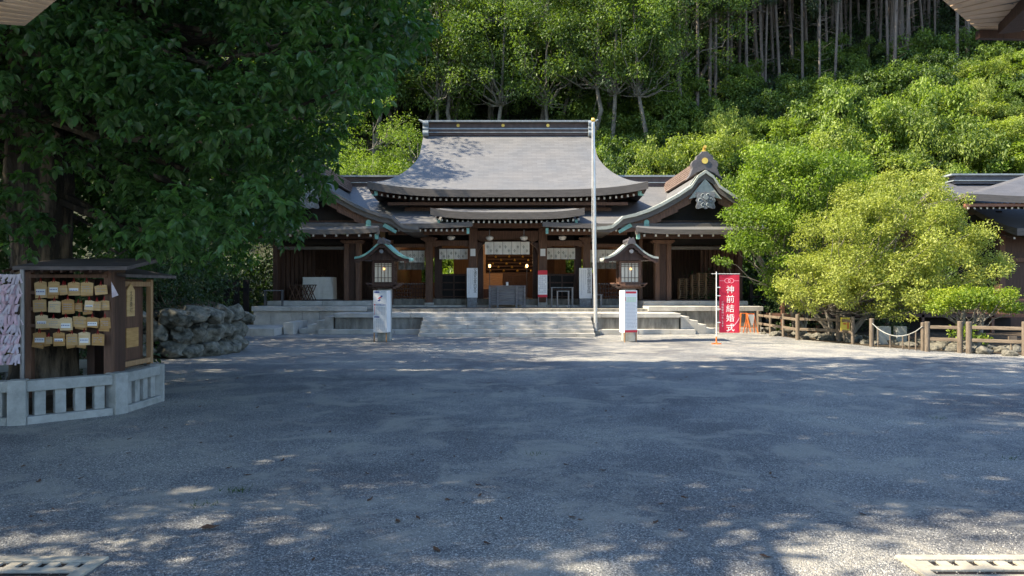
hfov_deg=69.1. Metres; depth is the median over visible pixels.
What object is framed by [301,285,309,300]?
folding stool
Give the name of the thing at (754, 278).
dark bush
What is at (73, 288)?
votive plaque
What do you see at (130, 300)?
pointed sign
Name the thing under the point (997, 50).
shade bush
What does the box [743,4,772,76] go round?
cedar tree
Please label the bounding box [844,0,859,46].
cedar tree
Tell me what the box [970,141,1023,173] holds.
hill bush
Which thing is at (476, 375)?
ground
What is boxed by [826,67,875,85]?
shade bush
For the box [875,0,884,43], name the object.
cedar tree
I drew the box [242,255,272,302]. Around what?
dark bush
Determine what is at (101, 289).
votive plaque
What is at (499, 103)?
forest tree
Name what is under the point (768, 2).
cedar tree
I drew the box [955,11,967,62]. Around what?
cedar tree
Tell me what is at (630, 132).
shade bush
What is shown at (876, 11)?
cedar tree
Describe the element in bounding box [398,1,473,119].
forest tree
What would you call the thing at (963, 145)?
hill bush
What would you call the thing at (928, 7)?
cedar tree
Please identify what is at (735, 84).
shade bush
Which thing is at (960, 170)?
hill bush
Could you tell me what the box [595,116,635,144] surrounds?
shade bush
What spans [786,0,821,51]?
cedar tree
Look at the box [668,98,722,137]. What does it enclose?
shade bush
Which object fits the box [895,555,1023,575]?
drain cover
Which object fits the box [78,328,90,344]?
votive plaque
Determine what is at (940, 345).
garden rock
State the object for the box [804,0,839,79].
cedar tree
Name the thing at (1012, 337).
plant tag
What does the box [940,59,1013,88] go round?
hill bush
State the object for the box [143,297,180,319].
edge bush
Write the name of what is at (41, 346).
votive plaque
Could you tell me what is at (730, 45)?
cedar tree
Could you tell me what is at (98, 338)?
votive plaque
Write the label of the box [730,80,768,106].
shade bush
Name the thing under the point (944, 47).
shade bush
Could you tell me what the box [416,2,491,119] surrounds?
forest tree
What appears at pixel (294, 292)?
folding stool
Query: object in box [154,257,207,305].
dark bush
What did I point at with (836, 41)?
cedar tree
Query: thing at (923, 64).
shade bush
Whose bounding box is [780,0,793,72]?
cedar tree
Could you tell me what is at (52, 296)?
votive plaque
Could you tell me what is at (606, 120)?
shade bush
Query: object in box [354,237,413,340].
shrine lantern
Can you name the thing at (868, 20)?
cedar tree
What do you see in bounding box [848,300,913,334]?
dark bush
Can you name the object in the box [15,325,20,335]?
paper strip
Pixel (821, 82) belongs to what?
shade bush
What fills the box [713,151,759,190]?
hill bush
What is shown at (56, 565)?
drain cover
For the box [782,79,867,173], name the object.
hill bush
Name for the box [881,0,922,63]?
cedar tree
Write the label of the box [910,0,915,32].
cedar tree
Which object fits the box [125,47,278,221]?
forest tree
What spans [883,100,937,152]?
hill bush
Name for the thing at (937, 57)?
shade bush
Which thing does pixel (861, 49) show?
shade bush
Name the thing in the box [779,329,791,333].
garden rock
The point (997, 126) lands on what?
hill bush
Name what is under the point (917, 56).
shade bush
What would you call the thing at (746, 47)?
cedar tree
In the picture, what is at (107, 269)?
plaque rack
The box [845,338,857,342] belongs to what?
garden rock
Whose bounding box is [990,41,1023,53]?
shade bush
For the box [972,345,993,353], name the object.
garden rock
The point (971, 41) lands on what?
shade bush
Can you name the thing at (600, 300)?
railing stand
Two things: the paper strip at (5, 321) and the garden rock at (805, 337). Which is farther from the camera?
the garden rock at (805, 337)
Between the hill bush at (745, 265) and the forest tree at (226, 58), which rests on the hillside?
the hill bush at (745, 265)
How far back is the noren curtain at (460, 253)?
31.30 m
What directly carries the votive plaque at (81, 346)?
hanging from the plaque rack at (107, 269)
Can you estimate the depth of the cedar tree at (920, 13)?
64.72 m
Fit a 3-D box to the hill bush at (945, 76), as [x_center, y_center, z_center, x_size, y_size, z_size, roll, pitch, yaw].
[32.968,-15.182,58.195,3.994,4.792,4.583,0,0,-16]
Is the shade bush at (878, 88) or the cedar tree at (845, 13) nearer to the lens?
the shade bush at (878, 88)
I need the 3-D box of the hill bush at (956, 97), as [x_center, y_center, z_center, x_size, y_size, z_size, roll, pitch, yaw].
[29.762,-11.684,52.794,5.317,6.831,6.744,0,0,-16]
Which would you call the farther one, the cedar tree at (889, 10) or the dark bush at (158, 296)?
the cedar tree at (889, 10)
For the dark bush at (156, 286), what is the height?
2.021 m
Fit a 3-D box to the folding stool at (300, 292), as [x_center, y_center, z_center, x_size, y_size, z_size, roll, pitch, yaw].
[-8.450,0.185,29.600,0.320,0.641,0.400,0,0,0]
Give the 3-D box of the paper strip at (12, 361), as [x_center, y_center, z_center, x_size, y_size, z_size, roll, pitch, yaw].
[-5.980,0.862,8.957,0.088,0.136,0.058,5,-12,1]
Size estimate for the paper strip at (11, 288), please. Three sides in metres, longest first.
0.136 x 0.088 x 0.058 m
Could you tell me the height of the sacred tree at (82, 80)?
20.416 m
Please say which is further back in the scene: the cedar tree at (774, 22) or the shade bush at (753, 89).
the cedar tree at (774, 22)
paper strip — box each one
[2,304,10,313]
[2,344,10,353]
[3,314,7,324]
[4,334,9,343]
[6,284,15,294]
[6,325,14,334]
[9,294,13,304]
[9,355,16,364]
[11,344,18,353]
[14,294,20,303]
[14,314,17,325]
[14,354,20,363]
[15,274,22,283]
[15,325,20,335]
[16,284,21,294]
[17,314,23,325]
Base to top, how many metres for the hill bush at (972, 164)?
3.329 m
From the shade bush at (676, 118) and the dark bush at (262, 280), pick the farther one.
the shade bush at (676, 118)
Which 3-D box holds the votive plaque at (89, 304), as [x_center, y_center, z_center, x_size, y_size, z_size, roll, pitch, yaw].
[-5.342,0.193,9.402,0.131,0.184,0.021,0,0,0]
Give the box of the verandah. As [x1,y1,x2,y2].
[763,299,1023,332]
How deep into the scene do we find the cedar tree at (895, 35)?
59.96 m
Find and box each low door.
[442,274,477,298]
[547,274,573,298]
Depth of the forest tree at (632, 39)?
61.90 m
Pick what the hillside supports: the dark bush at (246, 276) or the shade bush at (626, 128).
the shade bush at (626, 128)
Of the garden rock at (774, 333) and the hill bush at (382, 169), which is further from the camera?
the hill bush at (382, 169)
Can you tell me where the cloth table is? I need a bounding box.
[302,277,336,299]
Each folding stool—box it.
[288,285,297,300]
[295,285,303,300]
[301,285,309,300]
[307,285,316,300]
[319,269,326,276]
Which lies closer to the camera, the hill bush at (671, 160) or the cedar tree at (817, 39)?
the hill bush at (671, 160)
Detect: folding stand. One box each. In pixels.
[739,313,750,331]
[743,313,757,332]
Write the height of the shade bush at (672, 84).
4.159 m
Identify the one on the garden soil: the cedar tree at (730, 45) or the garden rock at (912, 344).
the garden rock at (912, 344)
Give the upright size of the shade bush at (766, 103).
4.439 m
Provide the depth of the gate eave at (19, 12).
4.68 m
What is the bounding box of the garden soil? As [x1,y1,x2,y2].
[760,317,1020,354]
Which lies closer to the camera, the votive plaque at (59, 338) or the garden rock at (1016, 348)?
the votive plaque at (59, 338)
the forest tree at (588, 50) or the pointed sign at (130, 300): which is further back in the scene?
the forest tree at (588, 50)
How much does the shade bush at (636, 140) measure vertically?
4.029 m
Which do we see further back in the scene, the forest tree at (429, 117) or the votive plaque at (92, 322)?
the forest tree at (429, 117)
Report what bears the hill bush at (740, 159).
on the hillside
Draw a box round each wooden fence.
[757,311,873,346]
[921,321,962,352]
[966,322,1023,355]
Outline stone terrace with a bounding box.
[246,298,762,336]
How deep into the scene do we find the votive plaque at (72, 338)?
9.41 m
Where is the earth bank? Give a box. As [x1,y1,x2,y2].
[81,297,220,357]
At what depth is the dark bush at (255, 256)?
37.91 m
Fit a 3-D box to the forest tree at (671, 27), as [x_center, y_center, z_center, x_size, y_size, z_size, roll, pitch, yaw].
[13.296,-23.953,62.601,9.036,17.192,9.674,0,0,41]
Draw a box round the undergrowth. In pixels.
[233,0,1023,249]
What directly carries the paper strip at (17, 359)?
attached to the paper rack at (22, 331)
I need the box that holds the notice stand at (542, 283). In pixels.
[538,270,546,306]
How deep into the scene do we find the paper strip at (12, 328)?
8.95 m
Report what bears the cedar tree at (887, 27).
on the hillside
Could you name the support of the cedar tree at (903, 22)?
on the hillside
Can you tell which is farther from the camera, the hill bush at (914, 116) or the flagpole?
the hill bush at (914, 116)
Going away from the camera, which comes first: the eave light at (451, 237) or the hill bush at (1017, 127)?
the eave light at (451, 237)
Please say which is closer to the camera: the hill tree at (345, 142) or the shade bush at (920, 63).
the hill tree at (345, 142)
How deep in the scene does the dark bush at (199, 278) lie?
24.01 m
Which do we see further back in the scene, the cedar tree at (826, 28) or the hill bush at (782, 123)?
the cedar tree at (826, 28)
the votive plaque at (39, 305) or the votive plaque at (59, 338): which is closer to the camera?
the votive plaque at (59, 338)
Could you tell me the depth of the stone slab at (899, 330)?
21.00 m
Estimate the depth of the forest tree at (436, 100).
55.69 m
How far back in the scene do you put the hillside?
65.62 m
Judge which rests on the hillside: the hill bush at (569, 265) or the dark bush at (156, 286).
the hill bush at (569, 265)
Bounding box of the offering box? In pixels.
[489,282,525,307]
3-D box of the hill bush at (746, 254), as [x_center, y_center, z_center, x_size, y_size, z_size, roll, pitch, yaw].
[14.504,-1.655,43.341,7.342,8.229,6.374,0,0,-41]
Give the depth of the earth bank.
20.27 m
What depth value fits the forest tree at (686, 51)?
55.79 m
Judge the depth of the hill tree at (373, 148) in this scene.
50.62 m
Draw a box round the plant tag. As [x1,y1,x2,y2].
[1008,336,1016,349]
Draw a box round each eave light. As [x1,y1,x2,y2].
[447,235,454,239]
[486,230,492,240]
[520,235,527,240]
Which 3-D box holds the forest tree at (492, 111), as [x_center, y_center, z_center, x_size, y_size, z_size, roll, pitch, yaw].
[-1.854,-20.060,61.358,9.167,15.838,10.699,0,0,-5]
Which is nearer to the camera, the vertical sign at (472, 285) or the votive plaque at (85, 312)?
the votive plaque at (85, 312)
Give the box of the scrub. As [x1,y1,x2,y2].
[423,79,1023,277]
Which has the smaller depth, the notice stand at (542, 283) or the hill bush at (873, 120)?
the notice stand at (542, 283)
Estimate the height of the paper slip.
0.198 m
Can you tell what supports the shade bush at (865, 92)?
on the hillside
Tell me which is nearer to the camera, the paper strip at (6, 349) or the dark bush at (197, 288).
the paper strip at (6, 349)
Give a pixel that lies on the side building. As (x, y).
(1000, 200)
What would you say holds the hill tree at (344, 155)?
on the hillside
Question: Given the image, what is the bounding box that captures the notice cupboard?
[87,268,175,392]
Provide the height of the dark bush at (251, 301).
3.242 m
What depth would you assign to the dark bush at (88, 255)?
22.26 m
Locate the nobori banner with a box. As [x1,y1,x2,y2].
[711,272,738,344]
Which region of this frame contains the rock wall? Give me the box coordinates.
[6,303,255,358]
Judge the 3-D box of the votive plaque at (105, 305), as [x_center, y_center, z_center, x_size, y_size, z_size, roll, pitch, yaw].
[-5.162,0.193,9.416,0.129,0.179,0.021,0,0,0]
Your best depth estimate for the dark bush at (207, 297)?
26.39 m
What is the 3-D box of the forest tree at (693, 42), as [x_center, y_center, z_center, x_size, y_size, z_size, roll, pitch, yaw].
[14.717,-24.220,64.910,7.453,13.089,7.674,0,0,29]
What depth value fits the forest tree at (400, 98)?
56.31 m
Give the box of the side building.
[880,174,1023,326]
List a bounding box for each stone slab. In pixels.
[876,326,890,344]
[893,326,906,341]
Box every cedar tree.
[677,0,719,105]
[689,1,724,99]
[700,3,730,98]
[718,0,739,98]
[719,16,737,67]
[729,2,738,66]
[737,0,743,65]
[743,0,758,75]
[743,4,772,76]
[744,4,760,81]
[748,2,764,59]
[756,0,779,81]
[759,0,768,44]
[765,4,785,73]
[772,2,773,25]
[773,0,788,86]
[773,4,778,35]
[779,0,785,28]
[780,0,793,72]
[786,0,803,79]
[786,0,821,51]
[791,0,793,29]
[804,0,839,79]
[814,0,831,74]
[821,0,828,58]
[821,0,857,49]
[823,0,833,37]
[825,0,851,81]
[832,0,852,47]
[842,0,847,38]
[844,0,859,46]
[846,0,859,28]
[861,0,882,63]
[871,0,878,31]
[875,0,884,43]
[881,0,901,64]
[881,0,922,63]
[888,0,889,23]
[888,0,898,56]
[889,0,916,62]
[903,0,918,49]
[905,0,925,57]
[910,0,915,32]
[918,0,929,30]
[922,0,925,25]
[926,0,932,28]
[930,0,942,35]
[936,0,938,21]
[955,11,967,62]
[959,18,969,54]
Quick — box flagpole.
[591,118,599,334]
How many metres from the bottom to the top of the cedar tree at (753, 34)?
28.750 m
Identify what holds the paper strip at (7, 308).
attached to the paper rack at (22, 331)
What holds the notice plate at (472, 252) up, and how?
attached to the shrine hall
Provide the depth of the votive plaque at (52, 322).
9.40 m
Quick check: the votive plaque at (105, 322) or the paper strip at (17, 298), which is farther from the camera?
the votive plaque at (105, 322)
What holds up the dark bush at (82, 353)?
on the ground
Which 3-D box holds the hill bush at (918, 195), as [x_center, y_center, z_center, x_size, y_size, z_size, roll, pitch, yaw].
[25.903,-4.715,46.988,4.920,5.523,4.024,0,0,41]
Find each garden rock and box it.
[761,327,776,331]
[769,331,779,335]
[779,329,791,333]
[800,335,809,339]
[810,333,820,337]
[818,335,833,339]
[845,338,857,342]
[860,339,868,343]
[887,340,897,344]
[904,342,917,346]
[930,342,947,348]
[930,346,939,349]
[945,346,956,350]
[948,342,956,348]
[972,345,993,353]
[994,346,1008,351]
[1001,349,1018,355]
[1003,344,1020,351]
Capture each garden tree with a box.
[711,138,905,334]
[770,164,1017,339]
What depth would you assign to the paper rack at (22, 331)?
8.98 m
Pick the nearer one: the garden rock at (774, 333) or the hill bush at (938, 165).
the garden rock at (774, 333)
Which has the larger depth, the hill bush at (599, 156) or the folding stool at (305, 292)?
the hill bush at (599, 156)
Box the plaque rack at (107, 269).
[1,258,156,397]
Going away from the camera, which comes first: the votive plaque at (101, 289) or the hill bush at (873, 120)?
the votive plaque at (101, 289)
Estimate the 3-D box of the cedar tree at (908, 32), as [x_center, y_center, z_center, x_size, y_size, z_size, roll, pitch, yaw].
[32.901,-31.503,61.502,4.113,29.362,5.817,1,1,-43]
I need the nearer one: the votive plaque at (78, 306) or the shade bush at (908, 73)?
the votive plaque at (78, 306)
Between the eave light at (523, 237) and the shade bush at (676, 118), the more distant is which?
the shade bush at (676, 118)
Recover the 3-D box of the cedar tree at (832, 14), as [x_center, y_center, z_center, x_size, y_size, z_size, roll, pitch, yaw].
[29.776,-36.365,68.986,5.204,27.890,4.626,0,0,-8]
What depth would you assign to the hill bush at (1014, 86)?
54.81 m
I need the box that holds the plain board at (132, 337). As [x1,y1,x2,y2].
[126,327,138,347]
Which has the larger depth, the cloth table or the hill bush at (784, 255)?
the hill bush at (784, 255)
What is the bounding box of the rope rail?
[872,323,922,349]
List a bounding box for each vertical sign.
[467,268,477,306]
[579,268,591,306]
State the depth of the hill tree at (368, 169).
45.36 m
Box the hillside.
[0,0,1023,312]
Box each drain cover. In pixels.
[0,556,108,575]
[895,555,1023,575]
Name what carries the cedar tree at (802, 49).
on the hillside
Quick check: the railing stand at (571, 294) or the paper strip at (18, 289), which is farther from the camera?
the railing stand at (571, 294)
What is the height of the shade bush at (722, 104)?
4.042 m
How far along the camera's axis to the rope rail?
19.49 m
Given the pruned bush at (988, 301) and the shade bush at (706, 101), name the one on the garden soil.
the pruned bush at (988, 301)
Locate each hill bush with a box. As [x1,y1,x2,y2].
[366,162,404,174]
[422,258,453,281]
[442,261,453,271]
[443,268,453,273]
[566,260,582,272]
[596,144,606,163]
[601,147,639,174]
[626,133,695,174]
[655,129,745,181]
[694,103,758,143]
[707,125,767,174]
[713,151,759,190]
[716,171,740,197]
[727,151,782,178]
[742,197,788,295]
[743,191,802,301]
[746,135,829,193]
[748,234,827,279]
[751,115,797,146]
[753,115,817,150]
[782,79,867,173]
[783,190,828,247]
[786,96,880,142]
[794,133,841,152]
[804,120,886,175]
[817,109,886,149]
[843,148,935,191]
[846,82,869,109]
[858,93,913,172]
[864,200,908,258]
[865,97,957,168]
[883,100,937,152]
[886,168,951,203]
[890,145,949,196]
[893,74,945,108]
[898,75,988,153]
[898,112,1016,174]
[907,61,960,100]
[916,92,1010,122]
[918,249,957,298]
[933,161,976,184]
[934,132,995,172]
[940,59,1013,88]
[941,73,999,122]
[948,113,1023,155]
[953,53,1020,95]
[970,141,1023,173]
[987,46,1023,79]
[987,95,1023,125]
[989,78,1023,106]
[995,49,1023,87]
[995,120,1023,154]
[1007,138,1023,173]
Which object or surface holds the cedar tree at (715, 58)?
on the hillside
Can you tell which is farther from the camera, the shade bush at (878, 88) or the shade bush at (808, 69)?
the shade bush at (808, 69)
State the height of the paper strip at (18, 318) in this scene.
0.144 m
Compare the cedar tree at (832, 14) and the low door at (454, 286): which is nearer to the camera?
the low door at (454, 286)
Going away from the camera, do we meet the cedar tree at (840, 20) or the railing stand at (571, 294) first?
the railing stand at (571, 294)
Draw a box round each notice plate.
[470,249,474,255]
[540,249,544,255]
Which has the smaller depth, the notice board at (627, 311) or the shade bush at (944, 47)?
the notice board at (627, 311)
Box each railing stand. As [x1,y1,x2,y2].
[264,290,283,305]
[551,287,573,306]
[556,291,569,307]
[592,294,601,306]
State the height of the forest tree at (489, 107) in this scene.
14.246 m
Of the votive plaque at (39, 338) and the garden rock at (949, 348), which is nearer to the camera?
the votive plaque at (39, 338)
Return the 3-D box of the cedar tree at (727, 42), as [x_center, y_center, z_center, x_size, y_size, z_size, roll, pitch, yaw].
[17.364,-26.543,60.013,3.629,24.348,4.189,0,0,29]
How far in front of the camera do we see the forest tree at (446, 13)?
56.19 m
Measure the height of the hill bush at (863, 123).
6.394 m
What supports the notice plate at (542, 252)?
attached to the shrine hall
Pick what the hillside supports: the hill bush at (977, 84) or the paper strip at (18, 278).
the hill bush at (977, 84)
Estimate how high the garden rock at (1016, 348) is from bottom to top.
0.293 m
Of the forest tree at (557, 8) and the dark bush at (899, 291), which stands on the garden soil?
the dark bush at (899, 291)
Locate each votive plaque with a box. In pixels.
[32,341,43,348]
[33,295,46,311]
[33,328,45,344]
[34,277,47,297]
[35,311,47,327]
[46,314,59,328]
[46,334,52,343]
[47,287,57,298]
[48,277,59,294]
[48,296,60,312]
[53,329,64,345]
[59,281,67,294]
[59,314,72,330]
[61,296,74,313]
[65,339,76,348]
[66,330,77,344]
[68,279,79,295]
[72,312,85,327]
[75,299,82,310]
[76,338,85,348]
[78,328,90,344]
[80,278,93,294]
[82,307,92,314]
[84,296,93,310]
[86,313,98,327]
[92,330,104,345]
[93,298,100,310]
[94,282,107,294]
[99,322,108,331]
[100,297,109,309]
[100,314,110,328]
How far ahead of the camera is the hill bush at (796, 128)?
52.32 m
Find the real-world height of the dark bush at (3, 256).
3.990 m
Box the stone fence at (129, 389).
[0,359,164,425]
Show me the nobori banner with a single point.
(728, 295)
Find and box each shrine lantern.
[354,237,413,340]
[600,237,658,340]
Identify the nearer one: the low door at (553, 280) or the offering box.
the offering box
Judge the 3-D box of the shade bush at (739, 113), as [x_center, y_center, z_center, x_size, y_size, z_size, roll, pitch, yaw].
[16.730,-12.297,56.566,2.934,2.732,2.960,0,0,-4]
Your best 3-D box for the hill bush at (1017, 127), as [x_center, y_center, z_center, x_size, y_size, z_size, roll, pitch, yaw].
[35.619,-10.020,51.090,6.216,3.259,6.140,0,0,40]
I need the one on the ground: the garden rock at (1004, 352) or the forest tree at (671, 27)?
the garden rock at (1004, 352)
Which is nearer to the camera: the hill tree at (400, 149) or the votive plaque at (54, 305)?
the votive plaque at (54, 305)
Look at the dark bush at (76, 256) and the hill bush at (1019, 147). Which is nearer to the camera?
the dark bush at (76, 256)
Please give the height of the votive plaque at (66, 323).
0.223 m
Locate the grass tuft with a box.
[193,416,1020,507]
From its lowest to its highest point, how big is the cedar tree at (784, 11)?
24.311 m
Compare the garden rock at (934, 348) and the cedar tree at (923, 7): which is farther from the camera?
the cedar tree at (923, 7)
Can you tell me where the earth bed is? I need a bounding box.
[29,387,91,414]
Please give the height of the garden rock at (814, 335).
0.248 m
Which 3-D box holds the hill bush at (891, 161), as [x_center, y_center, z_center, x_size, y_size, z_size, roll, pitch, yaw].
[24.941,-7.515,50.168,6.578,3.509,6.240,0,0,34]
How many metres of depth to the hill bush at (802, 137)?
50.80 m
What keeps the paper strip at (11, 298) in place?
attached to the paper rack at (22, 331)
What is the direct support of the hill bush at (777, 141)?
on the hillside
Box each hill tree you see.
[287,124,356,183]
[325,95,418,174]
[325,140,380,174]
[339,154,409,174]
[375,122,422,174]
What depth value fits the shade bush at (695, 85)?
56.81 m
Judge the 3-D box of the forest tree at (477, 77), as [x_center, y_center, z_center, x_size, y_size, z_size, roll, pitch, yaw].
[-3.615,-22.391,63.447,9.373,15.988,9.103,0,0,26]
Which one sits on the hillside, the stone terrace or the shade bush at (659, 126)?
the shade bush at (659, 126)
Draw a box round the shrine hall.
[249,119,814,304]
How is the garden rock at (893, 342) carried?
on the garden soil
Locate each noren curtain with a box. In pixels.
[399,250,424,261]
[399,260,424,269]
[438,248,468,258]
[484,241,529,253]
[547,247,575,258]
[590,249,616,261]
[590,260,615,268]
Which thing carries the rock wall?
on the ground
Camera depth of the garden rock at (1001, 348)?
18.43 m
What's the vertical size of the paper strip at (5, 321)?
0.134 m
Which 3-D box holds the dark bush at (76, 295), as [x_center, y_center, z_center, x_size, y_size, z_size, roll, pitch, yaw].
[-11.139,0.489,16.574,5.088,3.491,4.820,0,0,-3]
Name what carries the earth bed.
on the ground
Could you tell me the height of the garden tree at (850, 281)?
5.544 m
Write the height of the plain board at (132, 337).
0.260 m
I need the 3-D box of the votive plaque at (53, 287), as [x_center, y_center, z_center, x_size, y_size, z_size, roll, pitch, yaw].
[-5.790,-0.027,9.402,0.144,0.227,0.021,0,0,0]
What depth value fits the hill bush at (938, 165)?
48.31 m
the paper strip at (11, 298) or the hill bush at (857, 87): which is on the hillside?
the hill bush at (857, 87)
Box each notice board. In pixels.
[373,290,390,341]
[619,290,636,341]
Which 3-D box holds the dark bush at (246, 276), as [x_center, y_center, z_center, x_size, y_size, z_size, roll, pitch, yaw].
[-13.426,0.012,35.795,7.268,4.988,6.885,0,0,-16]
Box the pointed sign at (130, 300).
[126,284,134,315]
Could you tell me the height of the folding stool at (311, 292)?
0.641 m
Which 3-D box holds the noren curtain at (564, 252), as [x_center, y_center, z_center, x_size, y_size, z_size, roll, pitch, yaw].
[2.053,-1.462,31.295,1.272,0.501,0.081,0,0,0]
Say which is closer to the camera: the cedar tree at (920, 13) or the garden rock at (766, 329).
the garden rock at (766, 329)
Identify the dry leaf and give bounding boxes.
[200,524,220,528]
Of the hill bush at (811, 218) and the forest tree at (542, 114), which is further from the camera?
the forest tree at (542, 114)
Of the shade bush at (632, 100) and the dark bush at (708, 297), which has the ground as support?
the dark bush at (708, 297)
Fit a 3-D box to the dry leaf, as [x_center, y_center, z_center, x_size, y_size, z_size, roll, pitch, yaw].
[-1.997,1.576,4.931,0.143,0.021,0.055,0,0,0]
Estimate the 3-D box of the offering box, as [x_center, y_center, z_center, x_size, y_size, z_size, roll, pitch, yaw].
[-0.194,0.320,30.100,1.475,1.120,0.800,0,0,0]
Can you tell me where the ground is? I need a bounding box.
[0,331,1023,575]
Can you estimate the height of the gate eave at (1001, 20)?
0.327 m
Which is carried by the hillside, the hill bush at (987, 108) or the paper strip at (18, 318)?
the hill bush at (987, 108)
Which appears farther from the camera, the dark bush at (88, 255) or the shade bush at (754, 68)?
the shade bush at (754, 68)
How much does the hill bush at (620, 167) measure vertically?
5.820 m
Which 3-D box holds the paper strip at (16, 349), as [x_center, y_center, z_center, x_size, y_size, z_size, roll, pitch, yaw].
[-5.971,0.729,8.960,0.088,0.136,0.058,-1,-17,-14]
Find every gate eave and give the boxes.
[0,0,55,25]
[943,0,1023,40]
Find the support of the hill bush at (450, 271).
on the hillside
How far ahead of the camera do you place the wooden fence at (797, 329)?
22.59 m
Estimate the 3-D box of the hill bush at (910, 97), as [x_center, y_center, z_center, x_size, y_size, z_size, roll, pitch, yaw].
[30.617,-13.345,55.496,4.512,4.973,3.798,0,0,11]
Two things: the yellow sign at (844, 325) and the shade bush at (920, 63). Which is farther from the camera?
the shade bush at (920, 63)
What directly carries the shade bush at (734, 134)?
on the hillside
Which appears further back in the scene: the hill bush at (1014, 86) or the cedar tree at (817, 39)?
the cedar tree at (817, 39)
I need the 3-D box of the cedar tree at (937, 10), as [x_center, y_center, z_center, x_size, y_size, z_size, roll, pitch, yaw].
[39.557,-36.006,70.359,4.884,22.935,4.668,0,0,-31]
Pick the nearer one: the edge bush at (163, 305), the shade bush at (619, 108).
the edge bush at (163, 305)
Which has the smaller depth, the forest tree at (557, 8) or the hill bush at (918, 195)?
the hill bush at (918, 195)
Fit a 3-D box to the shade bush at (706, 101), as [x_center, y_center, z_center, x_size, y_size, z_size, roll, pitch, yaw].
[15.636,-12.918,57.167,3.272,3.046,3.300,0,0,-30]
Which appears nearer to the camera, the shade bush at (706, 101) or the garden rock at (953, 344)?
the garden rock at (953, 344)
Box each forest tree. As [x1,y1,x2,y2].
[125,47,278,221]
[146,40,324,178]
[285,1,386,136]
[368,2,426,155]
[385,0,442,146]
[394,0,491,119]
[394,63,427,130]
[396,0,503,119]
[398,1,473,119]
[407,0,501,119]
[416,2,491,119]
[428,0,555,119]
[435,0,533,117]
[438,0,537,119]
[446,0,507,109]
[467,1,550,114]
[484,0,605,119]
[492,0,600,119]
[494,0,587,118]
[501,0,607,119]
[533,0,667,146]
[538,0,604,103]
[550,0,609,99]
[550,0,694,143]
[558,0,660,109]
[591,0,664,106]
[591,0,705,139]
[624,0,724,85]
[629,0,757,100]
[638,0,695,79]
[654,0,761,92]
[669,4,723,78]
[703,1,726,61]
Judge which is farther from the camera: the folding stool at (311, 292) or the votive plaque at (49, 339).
the folding stool at (311, 292)
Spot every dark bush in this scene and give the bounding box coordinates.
[0,228,86,361]
[0,245,98,283]
[0,246,167,374]
[0,278,145,379]
[6,271,85,357]
[74,245,211,301]
[77,247,202,307]
[83,245,205,307]
[118,251,234,308]
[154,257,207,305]
[158,263,215,303]
[178,248,234,305]
[180,254,213,300]
[191,250,245,295]
[202,257,227,300]
[206,247,271,306]
[220,243,272,324]
[220,262,308,324]
[224,240,272,302]
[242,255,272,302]
[676,266,779,326]
[694,253,798,326]
[742,237,832,322]
[763,292,834,331]
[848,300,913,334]
[858,242,943,312]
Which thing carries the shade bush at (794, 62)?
on the hillside
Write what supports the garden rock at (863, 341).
on the garden soil
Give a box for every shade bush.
[551,109,594,119]
[570,89,628,136]
[591,100,630,139]
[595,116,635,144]
[596,145,622,166]
[599,133,659,174]
[609,118,640,136]
[616,128,668,161]
[617,87,651,114]
[620,120,673,150]
[620,127,642,135]
[626,89,692,144]
[633,95,698,146]
[647,74,715,112]
[663,76,700,101]
[666,118,709,141]
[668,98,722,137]
[688,99,737,135]
[699,73,754,109]
[704,57,769,100]
[704,97,726,118]
[717,63,765,102]
[725,108,744,117]
[727,88,788,125]
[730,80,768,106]
[730,121,757,139]
[734,78,767,102]
[772,71,833,96]
[776,80,814,107]
[782,87,836,114]
[783,41,840,77]
[789,77,850,113]
[795,32,852,75]
[795,74,854,111]
[799,60,830,80]
[815,84,875,110]
[825,51,871,76]
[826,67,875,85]
[834,81,883,107]
[839,59,904,96]
[846,35,882,67]
[848,76,878,93]
[859,74,904,97]
[872,40,932,71]
[875,60,943,104]
[890,26,958,59]
[898,53,940,84]
[905,56,953,78]
[907,61,949,85]
[912,33,963,57]
[912,47,967,71]
[949,26,1005,63]
[966,40,1015,73]
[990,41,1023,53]
[1006,41,1023,63]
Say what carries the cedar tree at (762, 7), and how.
on the hillside
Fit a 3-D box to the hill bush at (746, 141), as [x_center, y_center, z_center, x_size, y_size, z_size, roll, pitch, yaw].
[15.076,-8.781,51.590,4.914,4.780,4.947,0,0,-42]
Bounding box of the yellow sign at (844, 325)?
[840,318,849,341]
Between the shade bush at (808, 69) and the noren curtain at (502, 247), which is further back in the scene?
the shade bush at (808, 69)
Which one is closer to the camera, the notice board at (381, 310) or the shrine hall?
the notice board at (381, 310)
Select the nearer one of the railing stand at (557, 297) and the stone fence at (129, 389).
the stone fence at (129, 389)
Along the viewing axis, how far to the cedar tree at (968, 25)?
62.84 m
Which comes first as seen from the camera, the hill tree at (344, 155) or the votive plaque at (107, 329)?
the votive plaque at (107, 329)
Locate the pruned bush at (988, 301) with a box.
[920,282,1023,345]
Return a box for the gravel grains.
[0,380,1023,575]
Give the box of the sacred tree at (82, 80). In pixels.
[0,0,444,395]
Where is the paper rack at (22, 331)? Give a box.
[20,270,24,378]
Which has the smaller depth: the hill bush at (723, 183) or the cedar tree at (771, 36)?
the hill bush at (723, 183)
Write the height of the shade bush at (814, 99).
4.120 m
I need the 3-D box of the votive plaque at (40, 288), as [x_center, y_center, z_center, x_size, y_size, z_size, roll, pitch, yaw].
[-5.963,-0.004,9.416,0.169,0.274,0.021,0,0,0]
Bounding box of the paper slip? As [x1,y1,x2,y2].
[111,282,117,296]

